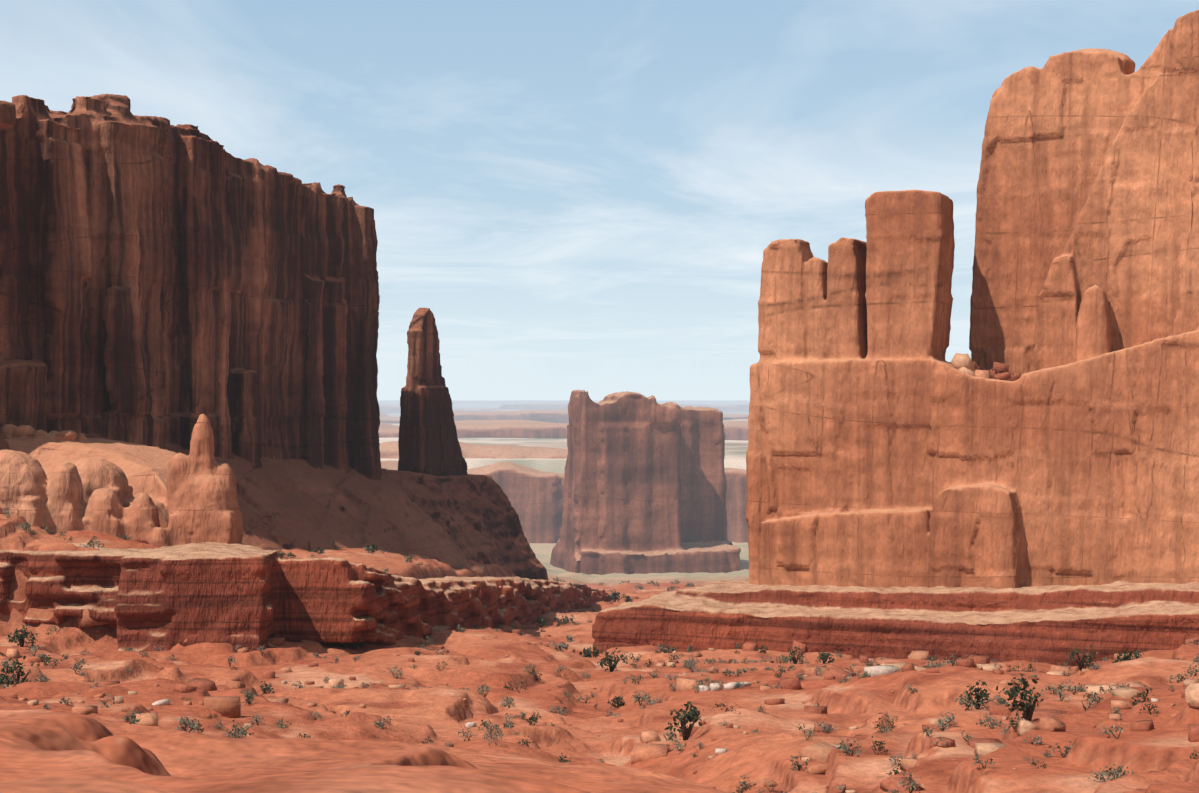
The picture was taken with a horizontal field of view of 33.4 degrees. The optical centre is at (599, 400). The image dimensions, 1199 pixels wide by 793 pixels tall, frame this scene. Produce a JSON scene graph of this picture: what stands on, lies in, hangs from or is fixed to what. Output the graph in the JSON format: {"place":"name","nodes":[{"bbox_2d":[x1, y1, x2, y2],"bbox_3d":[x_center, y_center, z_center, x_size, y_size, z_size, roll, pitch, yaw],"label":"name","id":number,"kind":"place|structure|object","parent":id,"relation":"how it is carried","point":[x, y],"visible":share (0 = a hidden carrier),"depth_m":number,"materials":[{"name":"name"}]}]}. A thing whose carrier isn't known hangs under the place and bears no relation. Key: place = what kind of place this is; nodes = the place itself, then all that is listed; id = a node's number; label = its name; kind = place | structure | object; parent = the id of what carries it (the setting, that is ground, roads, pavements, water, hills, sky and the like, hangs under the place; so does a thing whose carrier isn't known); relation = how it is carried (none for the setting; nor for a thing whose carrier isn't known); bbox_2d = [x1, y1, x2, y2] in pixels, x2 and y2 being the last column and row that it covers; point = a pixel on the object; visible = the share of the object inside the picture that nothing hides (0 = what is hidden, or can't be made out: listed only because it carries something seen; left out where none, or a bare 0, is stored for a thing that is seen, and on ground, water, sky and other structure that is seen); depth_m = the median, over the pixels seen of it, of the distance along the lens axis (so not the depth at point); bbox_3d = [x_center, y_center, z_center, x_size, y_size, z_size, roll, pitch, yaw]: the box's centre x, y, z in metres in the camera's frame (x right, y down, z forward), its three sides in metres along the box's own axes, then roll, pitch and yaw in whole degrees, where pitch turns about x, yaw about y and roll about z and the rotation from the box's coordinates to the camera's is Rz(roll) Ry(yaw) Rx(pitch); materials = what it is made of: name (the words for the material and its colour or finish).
{"place":"outdoors","nodes":[
{"label":"outdoors","id":0,"kind":"place"},
{"bbox_2d":[0,400,1198,792],"bbox_3d":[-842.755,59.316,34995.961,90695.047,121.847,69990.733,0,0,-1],"label":"terrain","id":1,"kind":"structure","parent":0,"point":[58,748],"depth_m":158.58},
{"bbox_2d":[0,414,242,547],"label":"rock knobs","id":2,"kind":"object","parent":1,"relation":"on","point":[55,482],"visible":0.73,"depth_m":299.07,"materials":[{"name":"stone"}]},
{"bbox_2d":[0,94,547,579],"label":"rock wall","id":3,"kind":"structure","parent":1,"relation":"on","point":[164,284],"depth_m":400.68,"materials":[{"name":"stone"}]},
{"bbox_2d":[0,542,612,651],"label":"ledge rock","id":4,"kind":"object","parent":1,"relation":"on","point":[170,597],"visible":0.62,"depth_m":260.26,"materials":[{"name":"stone"}]},
{"bbox_2d":[398,308,467,475],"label":"rock spire","id":5,"kind":"structure","parent":1,"relation":"on","point":[428,442],"depth_m":500.37,"materials":[{"name":"stone"}]},
{"bbox_2d":[379,441,747,542],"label":"distant mesa","id":6,"kind":"structure","parent":1,"relation":"on","point":[536,498],"depth_m":1680.18,"materials":[{"name":"stone"}]},
{"bbox_2d":[378,403,748,440],"bbox_3d":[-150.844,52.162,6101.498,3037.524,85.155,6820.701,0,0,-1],"label":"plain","id":7,"kind":"structure","parent":1,"relation":"on","point":[544,420],"depth_m":3175.38,"materials":[{"name":"stone"}]},
{"bbox_2d":[0,509,1198,792],"bbox_3d":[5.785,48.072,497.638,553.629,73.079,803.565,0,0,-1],"label":"shrubs","id":8,"kind":"object","parent":1,"relation":"on","point":[1028,709],"visible":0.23,"depth_m":171.30,"materials":[{"name":"green plant"}]},
{"bbox_2d":[4,353,1198,792],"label":"rocks","id":9,"kind":"object","parent":1,"relation":"on","point":[644,749],"visible":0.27,"depth_m":155.72,"materials":[{"name":"stone"}]},
{"bbox_2d":[550,390,740,574],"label":"butte","id":10,"kind":"object","parent":1,"relation":"on","point":[645,485],"visible":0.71,"depth_m":1306.72,"materials":[{"name":"brown stone"}]},
{"bbox_2d":[592,580,1198,666],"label":"ledge rock","id":11,"kind":"object","parent":1,"relation":"on","point":[1053,624],"visible":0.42,"depth_m":307.62,"materials":[{"name":"stone"}]},
{"bbox_2d":[746,10,1198,588],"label":"rock wall","id":12,"kind":"structure","parent":1,"relation":"on","point":[888,446],"depth_m":329.82,"materials":[{"name":"stone"}]},
{"bbox_2d":[0,0,1198,400],"label":"sky","id":13,"kind":"structure","parent":0,"point":[590,196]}
]}

